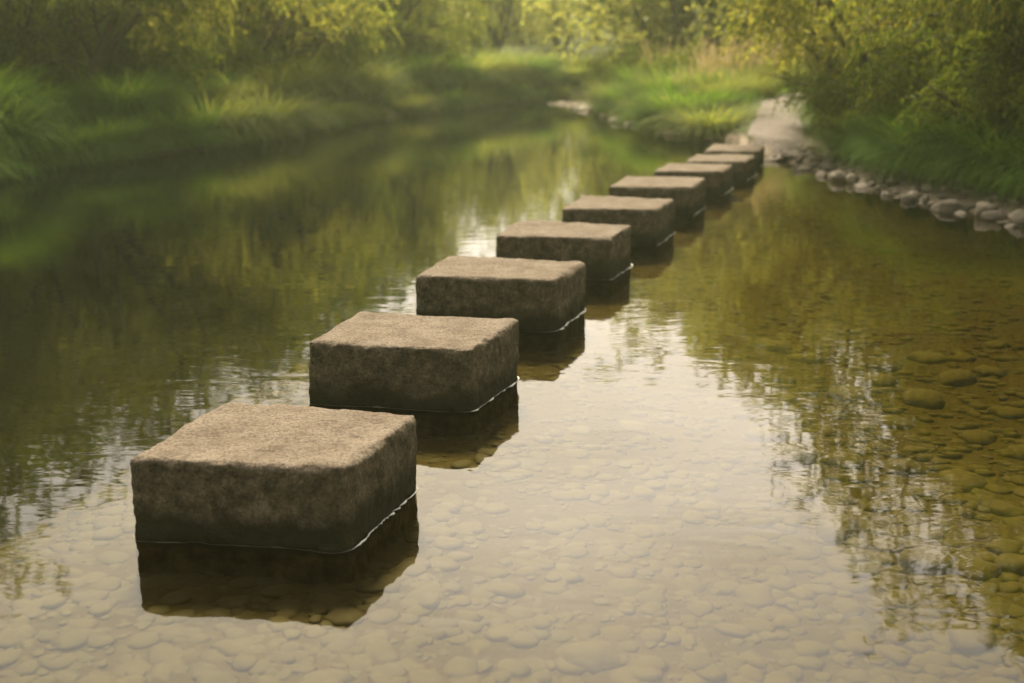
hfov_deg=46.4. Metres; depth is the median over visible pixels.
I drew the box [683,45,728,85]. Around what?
seeding grass
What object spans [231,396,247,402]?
river cobble
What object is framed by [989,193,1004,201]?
bank rock
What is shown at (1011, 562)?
river cobble
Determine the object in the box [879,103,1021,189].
grass tussock
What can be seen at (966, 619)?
river cobble
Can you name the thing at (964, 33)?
shrub
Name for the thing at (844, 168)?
bank rock
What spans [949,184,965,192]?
bank rock
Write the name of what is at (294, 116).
grass tussock
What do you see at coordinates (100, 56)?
willow tree
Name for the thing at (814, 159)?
bank rock
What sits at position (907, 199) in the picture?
bank rock
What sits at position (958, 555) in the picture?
river cobble
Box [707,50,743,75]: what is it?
seeding grass
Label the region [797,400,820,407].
river cobble
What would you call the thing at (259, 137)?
grass tussock
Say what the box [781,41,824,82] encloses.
seeding grass
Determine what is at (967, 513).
river cobble
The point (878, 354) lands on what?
river cobble
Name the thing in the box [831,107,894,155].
grass tussock
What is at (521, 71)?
grass tussock
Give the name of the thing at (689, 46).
shrub
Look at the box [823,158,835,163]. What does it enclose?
bank rock
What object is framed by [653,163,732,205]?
stepping stone
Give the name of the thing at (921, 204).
bank rock
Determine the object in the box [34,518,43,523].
river cobble
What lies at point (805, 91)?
shrub
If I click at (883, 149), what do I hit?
grass tussock
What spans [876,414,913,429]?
river cobble
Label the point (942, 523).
river cobble
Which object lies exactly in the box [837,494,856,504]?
river cobble
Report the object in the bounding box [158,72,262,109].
grass tussock
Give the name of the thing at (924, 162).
grass tussock
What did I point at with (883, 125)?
grass tussock
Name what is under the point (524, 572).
river cobble
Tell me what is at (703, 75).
grass tussock
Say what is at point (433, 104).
grass tussock
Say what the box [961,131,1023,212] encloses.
grass tussock
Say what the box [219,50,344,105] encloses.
grass tussock
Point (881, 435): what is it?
river cobble
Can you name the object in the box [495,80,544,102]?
grass tussock
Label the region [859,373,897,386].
river cobble
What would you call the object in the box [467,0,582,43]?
bushy tree
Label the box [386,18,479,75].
shrub
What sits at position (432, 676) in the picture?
river cobble
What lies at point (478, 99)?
grass tussock
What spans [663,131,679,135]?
shore rock
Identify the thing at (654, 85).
grass tussock
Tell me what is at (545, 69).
grass tussock
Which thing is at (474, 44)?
shrub
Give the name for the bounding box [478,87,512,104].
grass tussock
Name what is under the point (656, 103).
grass tussock
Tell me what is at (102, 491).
river cobble
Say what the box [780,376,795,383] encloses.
river cobble
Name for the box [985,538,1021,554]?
river cobble
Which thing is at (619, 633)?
river cobble
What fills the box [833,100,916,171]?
grass tussock
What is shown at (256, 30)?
shrub
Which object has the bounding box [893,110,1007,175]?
grass tussock
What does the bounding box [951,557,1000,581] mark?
river cobble
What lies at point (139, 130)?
grass tussock
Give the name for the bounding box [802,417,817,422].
river cobble
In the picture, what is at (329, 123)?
grass tussock
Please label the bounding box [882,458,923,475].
river cobble
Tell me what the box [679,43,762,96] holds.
seeding grass
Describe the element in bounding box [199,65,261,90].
grass tussock
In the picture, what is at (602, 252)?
stepping stone
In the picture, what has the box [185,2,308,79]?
shrub
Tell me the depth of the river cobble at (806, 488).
4.65 m
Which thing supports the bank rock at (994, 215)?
on the ground at (282, 248)
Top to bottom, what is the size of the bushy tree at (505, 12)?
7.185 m
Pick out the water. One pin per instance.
(538, 143)
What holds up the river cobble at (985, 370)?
on the ground at (282, 248)
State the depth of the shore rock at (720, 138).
17.11 m
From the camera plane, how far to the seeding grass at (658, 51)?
22.87 m
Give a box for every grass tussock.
[0,58,77,153]
[0,60,77,134]
[0,76,46,157]
[0,84,95,175]
[0,132,49,182]
[0,134,84,174]
[0,141,21,182]
[5,71,110,126]
[8,79,103,119]
[14,119,128,171]
[29,79,88,102]
[40,63,206,135]
[41,116,154,168]
[51,114,178,163]
[69,104,200,159]
[72,67,194,119]
[76,63,187,92]
[90,106,206,155]
[109,100,245,154]
[112,79,223,117]
[147,71,300,149]
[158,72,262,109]
[166,104,266,150]
[169,71,240,104]
[171,75,240,108]
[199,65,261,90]
[199,80,345,143]
[202,68,292,108]
[208,128,264,144]
[209,101,302,144]
[217,69,271,103]
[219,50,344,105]
[250,41,371,103]
[255,101,318,135]
[258,78,323,105]
[258,95,329,135]
[265,94,345,132]
[286,49,402,107]
[299,93,376,128]
[307,100,357,130]
[313,52,426,103]
[321,67,374,97]
[330,104,371,123]
[341,99,384,123]
[360,101,400,121]
[365,44,456,99]
[380,89,450,117]
[393,50,463,93]
[397,47,500,94]
[399,88,452,112]
[424,85,478,110]
[426,86,493,109]
[450,46,524,92]
[453,84,492,107]
[460,46,534,90]
[464,42,558,86]
[464,89,504,106]
[474,47,524,61]
[474,61,517,88]
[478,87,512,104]
[485,51,576,86]
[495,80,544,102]
[513,52,533,62]
[519,49,572,70]
[522,87,559,101]
[542,83,577,99]
[552,61,590,80]
[556,50,609,69]
[563,70,632,113]
[577,81,626,109]
[583,90,630,114]
[585,83,630,116]
[588,80,640,118]
[588,82,637,113]
[595,59,649,92]
[599,79,757,137]
[604,91,651,122]
[608,63,706,109]
[611,82,722,132]
[611,83,719,130]
[612,73,682,100]
[614,68,715,118]
[617,55,716,89]
[617,78,672,111]
[622,68,717,107]
[636,87,776,143]
[643,65,752,96]
[652,83,747,121]
[659,64,734,80]
[668,77,748,95]
[671,69,744,88]
[677,69,759,99]
[685,86,763,113]
[772,71,836,131]
[789,102,871,163]
[804,109,893,166]
[810,109,869,164]
[814,110,896,157]
[825,106,983,192]
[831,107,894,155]
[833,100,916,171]
[833,109,950,182]
[834,115,885,165]
[846,97,925,164]
[861,99,986,183]
[862,128,913,173]
[872,120,979,193]
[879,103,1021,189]
[890,120,963,176]
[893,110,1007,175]
[895,113,1023,202]
[898,114,1018,181]
[903,93,1023,165]
[907,114,1023,205]
[948,99,1023,171]
[960,129,1023,200]
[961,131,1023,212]
[970,108,1023,153]
[980,119,1023,181]
[992,116,1023,197]
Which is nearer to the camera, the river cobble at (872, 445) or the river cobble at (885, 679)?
the river cobble at (885, 679)
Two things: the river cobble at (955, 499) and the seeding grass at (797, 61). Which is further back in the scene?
the seeding grass at (797, 61)
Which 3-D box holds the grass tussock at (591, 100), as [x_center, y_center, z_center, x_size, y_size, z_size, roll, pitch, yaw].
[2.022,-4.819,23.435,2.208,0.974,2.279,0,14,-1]
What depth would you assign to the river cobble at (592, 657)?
3.26 m
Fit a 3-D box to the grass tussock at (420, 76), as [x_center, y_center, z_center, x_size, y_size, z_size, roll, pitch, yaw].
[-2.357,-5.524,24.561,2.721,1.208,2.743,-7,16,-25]
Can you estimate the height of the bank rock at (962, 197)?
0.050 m
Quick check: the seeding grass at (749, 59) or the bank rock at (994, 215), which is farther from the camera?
the seeding grass at (749, 59)
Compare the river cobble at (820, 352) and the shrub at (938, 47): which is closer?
the river cobble at (820, 352)
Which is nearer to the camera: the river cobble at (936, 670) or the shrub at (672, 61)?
the river cobble at (936, 670)
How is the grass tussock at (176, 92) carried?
on the ground at (282, 248)
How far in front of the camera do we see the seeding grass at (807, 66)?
23.79 m
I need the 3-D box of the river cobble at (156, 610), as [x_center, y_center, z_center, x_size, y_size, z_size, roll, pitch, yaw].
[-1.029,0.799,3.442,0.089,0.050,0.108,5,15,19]
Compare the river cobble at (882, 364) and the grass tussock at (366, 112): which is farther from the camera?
the grass tussock at (366, 112)
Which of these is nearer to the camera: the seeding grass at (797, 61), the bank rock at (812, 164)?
the bank rock at (812, 164)
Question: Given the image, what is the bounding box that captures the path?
[747,92,823,160]
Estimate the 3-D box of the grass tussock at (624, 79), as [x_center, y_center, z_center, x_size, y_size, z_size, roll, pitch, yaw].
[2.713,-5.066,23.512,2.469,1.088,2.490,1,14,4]
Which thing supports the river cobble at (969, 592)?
on the pebbles
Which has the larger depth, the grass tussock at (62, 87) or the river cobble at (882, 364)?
the grass tussock at (62, 87)
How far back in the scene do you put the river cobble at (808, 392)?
5.90 m
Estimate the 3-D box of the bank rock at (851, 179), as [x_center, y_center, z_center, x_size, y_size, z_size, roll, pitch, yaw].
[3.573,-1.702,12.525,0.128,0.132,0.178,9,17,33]
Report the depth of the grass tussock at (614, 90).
22.50 m
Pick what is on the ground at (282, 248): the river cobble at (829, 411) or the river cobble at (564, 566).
the river cobble at (564, 566)
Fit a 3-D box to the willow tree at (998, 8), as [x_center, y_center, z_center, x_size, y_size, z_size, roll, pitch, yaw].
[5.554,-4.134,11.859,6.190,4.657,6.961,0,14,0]
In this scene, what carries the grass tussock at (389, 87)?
on the ground at (282, 248)
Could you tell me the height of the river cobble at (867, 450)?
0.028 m
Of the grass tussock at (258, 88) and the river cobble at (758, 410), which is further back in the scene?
the grass tussock at (258, 88)
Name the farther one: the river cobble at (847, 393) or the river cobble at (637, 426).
the river cobble at (847, 393)
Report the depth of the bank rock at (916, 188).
11.49 m
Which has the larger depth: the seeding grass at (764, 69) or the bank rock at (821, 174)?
the seeding grass at (764, 69)
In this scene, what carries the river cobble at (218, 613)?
on the ground at (282, 248)
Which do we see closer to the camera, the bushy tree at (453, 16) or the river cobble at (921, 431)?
the river cobble at (921, 431)
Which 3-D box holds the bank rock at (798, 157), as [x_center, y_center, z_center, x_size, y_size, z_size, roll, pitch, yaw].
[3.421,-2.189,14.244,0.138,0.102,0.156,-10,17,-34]
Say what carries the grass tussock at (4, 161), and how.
on the ground at (282, 248)
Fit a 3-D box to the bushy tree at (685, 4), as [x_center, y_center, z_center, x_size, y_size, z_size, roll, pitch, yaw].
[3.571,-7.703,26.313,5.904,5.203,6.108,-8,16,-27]
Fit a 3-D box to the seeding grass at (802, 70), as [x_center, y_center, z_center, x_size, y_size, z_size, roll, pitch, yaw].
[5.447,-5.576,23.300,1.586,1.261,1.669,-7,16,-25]
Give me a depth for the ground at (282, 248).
8.32 m
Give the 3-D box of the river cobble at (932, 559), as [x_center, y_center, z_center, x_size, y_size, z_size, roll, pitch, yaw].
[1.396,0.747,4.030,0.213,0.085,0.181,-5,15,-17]
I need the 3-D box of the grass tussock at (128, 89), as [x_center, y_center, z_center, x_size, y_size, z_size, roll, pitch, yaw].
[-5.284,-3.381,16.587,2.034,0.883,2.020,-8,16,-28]
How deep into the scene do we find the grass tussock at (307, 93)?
19.89 m
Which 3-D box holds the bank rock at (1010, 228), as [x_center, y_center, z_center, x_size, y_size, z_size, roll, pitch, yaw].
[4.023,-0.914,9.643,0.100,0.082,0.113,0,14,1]
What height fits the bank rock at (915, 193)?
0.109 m
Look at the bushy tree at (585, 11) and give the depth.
36.40 m
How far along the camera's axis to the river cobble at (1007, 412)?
5.62 m
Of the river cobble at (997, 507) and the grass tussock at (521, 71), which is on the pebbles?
the river cobble at (997, 507)
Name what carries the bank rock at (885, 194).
on the ground at (282, 248)
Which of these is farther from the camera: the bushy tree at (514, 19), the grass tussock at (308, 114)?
the bushy tree at (514, 19)
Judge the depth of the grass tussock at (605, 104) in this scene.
22.29 m
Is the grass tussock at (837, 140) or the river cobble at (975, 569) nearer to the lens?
the river cobble at (975, 569)
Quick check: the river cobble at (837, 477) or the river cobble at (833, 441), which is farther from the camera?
the river cobble at (833, 441)
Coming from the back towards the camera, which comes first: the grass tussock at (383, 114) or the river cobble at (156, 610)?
the grass tussock at (383, 114)
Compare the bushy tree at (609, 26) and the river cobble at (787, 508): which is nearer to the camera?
the river cobble at (787, 508)
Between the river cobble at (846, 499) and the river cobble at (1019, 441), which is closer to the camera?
the river cobble at (846, 499)
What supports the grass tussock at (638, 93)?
on the ground at (282, 248)
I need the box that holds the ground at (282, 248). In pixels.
[0,20,1023,682]
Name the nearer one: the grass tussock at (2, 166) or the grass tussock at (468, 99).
the grass tussock at (2, 166)
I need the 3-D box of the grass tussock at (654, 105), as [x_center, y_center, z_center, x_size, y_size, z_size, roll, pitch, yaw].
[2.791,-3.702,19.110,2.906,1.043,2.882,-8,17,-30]
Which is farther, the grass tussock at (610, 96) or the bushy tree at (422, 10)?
the bushy tree at (422, 10)
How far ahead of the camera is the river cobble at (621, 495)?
4.41 m
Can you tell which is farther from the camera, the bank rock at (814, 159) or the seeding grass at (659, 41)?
the seeding grass at (659, 41)
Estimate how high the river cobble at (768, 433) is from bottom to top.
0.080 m
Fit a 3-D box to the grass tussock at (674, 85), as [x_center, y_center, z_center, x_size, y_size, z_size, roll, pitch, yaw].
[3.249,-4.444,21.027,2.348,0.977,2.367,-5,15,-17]
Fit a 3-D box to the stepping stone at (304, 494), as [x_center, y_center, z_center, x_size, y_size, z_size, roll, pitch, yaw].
[-0.739,0.958,3.995,0.750,1.385,0.669,4,15,14]
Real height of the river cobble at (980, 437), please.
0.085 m
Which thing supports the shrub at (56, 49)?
on the ground at (282, 248)
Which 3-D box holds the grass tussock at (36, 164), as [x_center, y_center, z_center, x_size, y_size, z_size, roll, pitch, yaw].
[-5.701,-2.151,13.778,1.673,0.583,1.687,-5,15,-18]
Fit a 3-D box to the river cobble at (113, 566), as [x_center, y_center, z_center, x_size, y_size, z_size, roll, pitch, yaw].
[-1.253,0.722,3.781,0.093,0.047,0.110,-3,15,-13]
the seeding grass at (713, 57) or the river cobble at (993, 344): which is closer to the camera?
the river cobble at (993, 344)
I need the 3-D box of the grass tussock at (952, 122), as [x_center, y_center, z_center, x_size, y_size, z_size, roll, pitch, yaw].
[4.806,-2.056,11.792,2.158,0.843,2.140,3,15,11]
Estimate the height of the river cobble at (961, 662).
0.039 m
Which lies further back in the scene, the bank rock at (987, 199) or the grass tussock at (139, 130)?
the grass tussock at (139, 130)
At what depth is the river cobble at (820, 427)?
5.41 m
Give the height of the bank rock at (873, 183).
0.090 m
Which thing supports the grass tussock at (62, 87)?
on the ground at (282, 248)
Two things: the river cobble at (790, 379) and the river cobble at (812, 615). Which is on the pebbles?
the river cobble at (812, 615)
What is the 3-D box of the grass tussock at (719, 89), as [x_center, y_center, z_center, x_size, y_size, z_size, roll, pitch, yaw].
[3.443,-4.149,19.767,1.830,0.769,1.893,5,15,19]
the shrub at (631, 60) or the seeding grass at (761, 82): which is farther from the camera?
the shrub at (631, 60)
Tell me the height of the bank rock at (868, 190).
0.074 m
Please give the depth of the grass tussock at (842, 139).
13.43 m
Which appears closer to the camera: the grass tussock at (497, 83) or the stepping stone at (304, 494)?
the stepping stone at (304, 494)
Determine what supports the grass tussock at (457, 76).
on the ground at (282, 248)
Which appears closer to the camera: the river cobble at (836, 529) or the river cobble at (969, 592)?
the river cobble at (969, 592)
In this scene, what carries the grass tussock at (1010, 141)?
on the ground at (282, 248)
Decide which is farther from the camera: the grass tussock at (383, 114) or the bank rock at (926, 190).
the grass tussock at (383, 114)
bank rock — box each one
[781,152,788,157]
[793,154,803,161]
[798,166,812,170]
[804,162,818,167]
[807,145,816,149]
[808,156,818,161]
[815,171,827,176]
[822,164,837,171]
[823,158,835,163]
[828,170,846,180]
[837,166,850,171]
[846,169,854,173]
[846,173,858,182]
[853,183,867,192]
[859,178,869,182]
[865,188,873,192]
[867,180,876,186]
[881,191,891,199]
[885,177,901,185]
[901,194,915,206]
[907,190,920,198]
[908,186,920,191]
[918,202,925,207]
[919,195,929,203]
[921,183,933,192]
[927,201,935,206]
[931,199,968,215]
[937,196,947,199]
[940,185,949,190]
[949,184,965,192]
[953,210,966,220]
[958,195,966,198]
[975,202,998,216]
[978,192,988,196]
[981,210,1006,221]
[984,197,992,202]
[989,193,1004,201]
[1004,223,1016,233]
[1008,209,1023,225]
[1009,200,1019,204]
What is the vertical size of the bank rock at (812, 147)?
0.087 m
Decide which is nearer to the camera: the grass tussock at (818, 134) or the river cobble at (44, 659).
the river cobble at (44, 659)
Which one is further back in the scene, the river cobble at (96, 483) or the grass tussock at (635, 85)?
the grass tussock at (635, 85)
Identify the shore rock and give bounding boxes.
[610,117,628,122]
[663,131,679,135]
[714,136,723,140]
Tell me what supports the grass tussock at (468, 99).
on the ground at (282, 248)
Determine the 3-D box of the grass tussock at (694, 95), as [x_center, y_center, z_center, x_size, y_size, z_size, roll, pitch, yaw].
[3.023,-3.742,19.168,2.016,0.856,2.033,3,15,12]
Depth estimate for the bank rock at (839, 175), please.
12.64 m
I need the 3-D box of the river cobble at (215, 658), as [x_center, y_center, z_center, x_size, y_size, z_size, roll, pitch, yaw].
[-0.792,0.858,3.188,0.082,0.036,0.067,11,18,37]
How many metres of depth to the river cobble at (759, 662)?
3.32 m
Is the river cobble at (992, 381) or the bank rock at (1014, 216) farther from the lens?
the bank rock at (1014, 216)
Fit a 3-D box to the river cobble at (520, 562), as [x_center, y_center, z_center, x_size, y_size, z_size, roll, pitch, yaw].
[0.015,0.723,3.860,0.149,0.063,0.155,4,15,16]
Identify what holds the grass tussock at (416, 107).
on the ground at (282, 248)
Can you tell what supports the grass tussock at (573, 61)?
on the ground at (282, 248)
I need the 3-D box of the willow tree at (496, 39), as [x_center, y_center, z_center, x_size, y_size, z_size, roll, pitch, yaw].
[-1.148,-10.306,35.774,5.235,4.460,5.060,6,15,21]
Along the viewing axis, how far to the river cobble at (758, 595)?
3.73 m
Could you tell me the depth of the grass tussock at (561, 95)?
28.48 m
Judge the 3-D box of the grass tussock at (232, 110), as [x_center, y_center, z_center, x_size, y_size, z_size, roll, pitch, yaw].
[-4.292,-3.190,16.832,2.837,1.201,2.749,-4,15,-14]
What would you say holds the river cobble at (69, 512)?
on the ground at (282, 248)
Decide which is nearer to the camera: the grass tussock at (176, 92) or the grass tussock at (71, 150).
the grass tussock at (71, 150)
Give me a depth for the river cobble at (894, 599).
3.73 m
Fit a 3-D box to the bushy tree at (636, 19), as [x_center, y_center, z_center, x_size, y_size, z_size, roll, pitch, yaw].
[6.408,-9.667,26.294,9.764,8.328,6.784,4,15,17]
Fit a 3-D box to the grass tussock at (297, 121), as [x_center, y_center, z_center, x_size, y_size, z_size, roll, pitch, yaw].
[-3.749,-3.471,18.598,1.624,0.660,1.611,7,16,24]
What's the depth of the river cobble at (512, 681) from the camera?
3.14 m
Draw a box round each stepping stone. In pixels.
[130,402,417,584]
[308,311,519,436]
[415,256,585,351]
[496,220,632,297]
[562,195,674,259]
[609,176,705,229]
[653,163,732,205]
[686,154,756,186]
[704,144,764,167]
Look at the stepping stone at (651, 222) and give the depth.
8.80 m
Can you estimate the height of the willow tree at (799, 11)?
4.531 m
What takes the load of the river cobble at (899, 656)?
on the pebbles
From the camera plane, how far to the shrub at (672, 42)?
26.51 m
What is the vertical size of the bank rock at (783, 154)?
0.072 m
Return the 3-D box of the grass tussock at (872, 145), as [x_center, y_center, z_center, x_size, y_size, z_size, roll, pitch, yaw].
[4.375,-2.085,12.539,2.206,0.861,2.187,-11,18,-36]
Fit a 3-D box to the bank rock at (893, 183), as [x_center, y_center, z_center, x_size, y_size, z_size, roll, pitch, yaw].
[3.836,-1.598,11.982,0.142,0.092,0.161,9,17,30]
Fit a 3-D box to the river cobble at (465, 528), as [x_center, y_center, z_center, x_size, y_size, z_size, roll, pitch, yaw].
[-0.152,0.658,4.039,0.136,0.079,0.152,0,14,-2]
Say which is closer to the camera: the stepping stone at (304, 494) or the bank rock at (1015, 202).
the stepping stone at (304, 494)
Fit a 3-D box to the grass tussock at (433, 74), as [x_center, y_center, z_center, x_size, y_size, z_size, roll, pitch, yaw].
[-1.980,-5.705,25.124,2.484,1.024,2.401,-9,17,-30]
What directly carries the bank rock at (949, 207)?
on the ground at (282, 248)
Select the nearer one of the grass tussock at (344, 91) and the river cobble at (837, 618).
the river cobble at (837, 618)
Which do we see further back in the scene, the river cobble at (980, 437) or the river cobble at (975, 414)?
the river cobble at (975, 414)
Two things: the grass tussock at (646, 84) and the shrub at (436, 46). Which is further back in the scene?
the shrub at (436, 46)
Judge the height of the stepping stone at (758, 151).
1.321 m
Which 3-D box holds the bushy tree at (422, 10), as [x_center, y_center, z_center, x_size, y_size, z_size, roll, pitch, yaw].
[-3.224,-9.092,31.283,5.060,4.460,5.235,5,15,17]
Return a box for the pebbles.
[0,183,1023,682]
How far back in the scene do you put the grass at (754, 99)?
19.67 m
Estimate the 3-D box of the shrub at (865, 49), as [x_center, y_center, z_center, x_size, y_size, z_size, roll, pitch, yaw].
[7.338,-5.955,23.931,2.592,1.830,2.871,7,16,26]
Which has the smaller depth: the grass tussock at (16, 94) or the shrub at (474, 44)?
the grass tussock at (16, 94)
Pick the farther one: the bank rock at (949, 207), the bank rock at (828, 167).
the bank rock at (828, 167)
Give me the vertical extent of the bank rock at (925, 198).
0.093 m
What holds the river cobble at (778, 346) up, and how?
on the ground at (282, 248)
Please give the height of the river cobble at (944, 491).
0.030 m
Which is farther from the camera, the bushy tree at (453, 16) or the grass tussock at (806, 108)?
the bushy tree at (453, 16)
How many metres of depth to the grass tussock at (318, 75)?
20.23 m
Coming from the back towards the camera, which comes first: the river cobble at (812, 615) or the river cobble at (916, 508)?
the river cobble at (916, 508)
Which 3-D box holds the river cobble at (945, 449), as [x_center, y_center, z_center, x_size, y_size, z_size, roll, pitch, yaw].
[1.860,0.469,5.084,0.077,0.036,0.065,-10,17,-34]
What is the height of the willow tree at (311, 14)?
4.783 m
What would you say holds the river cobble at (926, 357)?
on the ground at (282, 248)
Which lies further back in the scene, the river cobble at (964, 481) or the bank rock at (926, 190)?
the bank rock at (926, 190)
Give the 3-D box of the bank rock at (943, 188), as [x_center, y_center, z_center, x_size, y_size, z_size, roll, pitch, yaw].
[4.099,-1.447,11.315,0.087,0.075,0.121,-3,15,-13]
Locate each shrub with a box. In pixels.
[0,0,123,93]
[2,1,107,82]
[76,8,230,95]
[181,8,275,69]
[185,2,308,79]
[248,17,384,75]
[341,28,404,74]
[377,0,504,60]
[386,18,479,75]
[572,39,653,91]
[604,35,689,81]
[625,45,712,87]
[642,24,691,52]
[671,30,743,69]
[709,6,800,74]
[763,26,845,74]
[771,34,940,131]
[813,41,946,132]
[817,13,935,77]
[842,0,1022,116]
[842,47,1015,129]
[890,50,1019,154]
[893,36,968,59]
[939,4,1023,129]
[949,45,1023,155]
[950,2,1021,74]
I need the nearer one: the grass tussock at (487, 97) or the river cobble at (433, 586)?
the river cobble at (433, 586)
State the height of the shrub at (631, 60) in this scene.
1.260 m
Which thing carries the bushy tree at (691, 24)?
on the ground at (282, 248)
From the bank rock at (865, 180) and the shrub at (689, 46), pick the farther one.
the shrub at (689, 46)
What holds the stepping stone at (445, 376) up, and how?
in the water
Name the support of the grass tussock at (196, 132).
on the ground at (282, 248)
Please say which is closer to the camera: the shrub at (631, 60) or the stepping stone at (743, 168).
the stepping stone at (743, 168)
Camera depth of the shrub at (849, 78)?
13.78 m
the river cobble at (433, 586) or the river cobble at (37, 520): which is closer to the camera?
the river cobble at (433, 586)
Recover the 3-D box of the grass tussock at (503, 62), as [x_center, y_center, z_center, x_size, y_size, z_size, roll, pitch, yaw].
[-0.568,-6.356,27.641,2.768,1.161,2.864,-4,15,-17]
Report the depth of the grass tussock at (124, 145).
14.62 m
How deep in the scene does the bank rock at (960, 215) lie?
10.29 m
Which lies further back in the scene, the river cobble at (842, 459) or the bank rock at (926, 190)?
the bank rock at (926, 190)
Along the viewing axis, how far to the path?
16.42 m
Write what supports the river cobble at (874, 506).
on the ground at (282, 248)
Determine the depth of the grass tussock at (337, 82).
21.22 m
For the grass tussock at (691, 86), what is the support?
on the ground at (282, 248)
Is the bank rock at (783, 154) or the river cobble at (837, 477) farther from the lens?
the bank rock at (783, 154)
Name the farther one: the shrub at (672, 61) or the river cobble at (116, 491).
the shrub at (672, 61)
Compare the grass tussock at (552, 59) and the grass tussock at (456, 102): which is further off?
the grass tussock at (552, 59)
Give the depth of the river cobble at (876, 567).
3.97 m
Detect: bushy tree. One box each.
[165,0,381,29]
[226,0,407,66]
[361,0,490,53]
[379,0,460,27]
[437,0,499,44]
[447,0,536,44]
[456,1,571,39]
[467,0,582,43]
[509,0,614,50]
[521,0,811,78]
[555,0,670,41]
[561,0,672,51]
[569,0,809,48]
[588,0,949,53]
[643,1,809,50]
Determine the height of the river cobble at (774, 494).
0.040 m
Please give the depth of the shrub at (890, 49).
12.63 m
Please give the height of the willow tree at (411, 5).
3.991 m
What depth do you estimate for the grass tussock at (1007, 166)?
10.44 m
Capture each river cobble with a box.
[18,625,32,631]
[21,638,36,648]
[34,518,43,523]
[38,653,57,666]
[67,494,80,502]
[67,506,75,515]
[70,545,94,553]
[88,480,106,490]
[95,487,114,494]
[108,563,123,568]
[111,487,128,494]
[111,675,142,682]
[144,606,168,616]
[151,647,183,664]
[203,608,230,618]
[204,653,225,663]
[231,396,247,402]
[256,675,280,682]
[364,639,393,657]
[412,669,450,682]
[418,581,444,599]
[451,522,474,535]
[507,679,520,682]
[510,556,529,566]
[515,567,537,576]
[548,375,574,382]
[556,563,574,570]
[561,640,620,674]
[568,426,590,435]
[596,545,617,556]
[600,625,633,641]
[607,578,651,596]
[610,490,629,499]
[618,420,647,432]
[705,396,730,406]
[735,583,775,608]
[745,425,785,441]
[746,657,768,668]
[751,409,764,411]
[753,338,793,352]
[753,369,769,374]
[762,444,816,469]
[766,490,783,497]
[772,364,783,369]
[772,614,800,628]
[773,476,783,483]
[777,394,798,402]
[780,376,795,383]
[780,475,828,500]
[782,512,805,527]
[783,665,803,681]
[784,505,798,511]
[787,587,814,599]
[793,352,823,363]
[793,641,829,657]
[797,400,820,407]
[801,388,818,396]
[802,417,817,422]
[802,609,821,620]
[815,350,825,354]
[815,424,832,430]
[816,513,862,544]
[819,451,863,468]
[821,428,837,436]
[824,407,846,415]
[825,438,839,443]
[825,614,845,623]
[826,474,846,481]
[827,385,868,402]
[829,349,840,353]
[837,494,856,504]
[857,437,873,442]
[858,561,882,575]
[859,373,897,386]
[861,447,875,453]
[862,500,891,512]
[864,357,901,371]
[864,441,882,449]
[867,579,885,591]
[873,351,887,356]
[873,432,893,438]
[875,553,896,565]
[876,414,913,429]
[877,675,896,682]
[878,645,912,665]
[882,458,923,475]
[882,589,923,609]
[897,545,955,574]
[900,490,917,499]
[902,388,945,409]
[904,539,921,548]
[904,641,928,653]
[906,351,949,363]
[906,503,926,512]
[916,429,931,434]
[922,664,946,679]
[930,458,946,464]
[932,519,951,527]
[936,468,987,492]
[937,370,977,386]
[939,489,955,493]
[939,494,967,504]
[941,447,957,451]
[947,621,996,653]
[948,353,976,362]
[949,655,978,669]
[951,552,969,559]
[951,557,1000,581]
[953,617,972,622]
[956,539,975,546]
[957,429,997,445]
[958,508,977,518]
[959,588,978,597]
[966,411,981,417]
[972,365,1006,377]
[984,340,1007,348]
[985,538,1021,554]
[986,405,1023,418]
[987,379,1000,383]
[989,499,1023,516]
[992,667,1019,680]
[993,553,1023,575]
[1001,444,1023,460]
[1015,439,1023,443]
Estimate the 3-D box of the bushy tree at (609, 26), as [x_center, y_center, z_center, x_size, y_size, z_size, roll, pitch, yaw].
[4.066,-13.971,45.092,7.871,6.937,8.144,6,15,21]
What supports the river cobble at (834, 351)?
on the ground at (282, 248)
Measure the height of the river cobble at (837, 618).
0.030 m
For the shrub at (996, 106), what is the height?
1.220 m
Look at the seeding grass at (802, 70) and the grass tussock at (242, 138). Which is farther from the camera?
the seeding grass at (802, 70)
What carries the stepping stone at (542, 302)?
in the water
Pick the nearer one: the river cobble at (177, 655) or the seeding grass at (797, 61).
the river cobble at (177, 655)
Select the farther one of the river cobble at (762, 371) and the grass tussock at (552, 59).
the grass tussock at (552, 59)
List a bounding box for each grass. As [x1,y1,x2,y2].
[7,51,838,148]
[633,38,688,83]
[637,30,677,55]
[668,55,720,93]
[668,65,706,96]
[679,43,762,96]
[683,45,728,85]
[693,45,742,76]
[700,37,748,79]
[704,35,754,74]
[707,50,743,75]
[713,34,777,99]
[716,37,761,79]
[724,50,762,82]
[727,40,769,72]
[735,41,785,97]
[743,29,795,80]
[752,42,804,85]
[765,27,813,84]
[776,31,813,73]
[781,39,829,74]
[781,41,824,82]
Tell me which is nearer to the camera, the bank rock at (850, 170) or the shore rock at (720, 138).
the bank rock at (850, 170)
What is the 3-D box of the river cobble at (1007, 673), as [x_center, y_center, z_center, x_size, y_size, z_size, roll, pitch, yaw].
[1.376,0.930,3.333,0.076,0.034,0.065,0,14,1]
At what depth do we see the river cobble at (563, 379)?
5.73 m
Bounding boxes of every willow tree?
[0,0,324,98]
[87,0,402,90]
[265,0,500,79]
[437,0,564,54]
[690,0,997,102]
[814,0,1023,139]
[885,0,1023,57]
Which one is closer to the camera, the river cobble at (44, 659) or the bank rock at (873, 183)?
the river cobble at (44, 659)
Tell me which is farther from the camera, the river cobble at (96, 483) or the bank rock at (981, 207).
the bank rock at (981, 207)

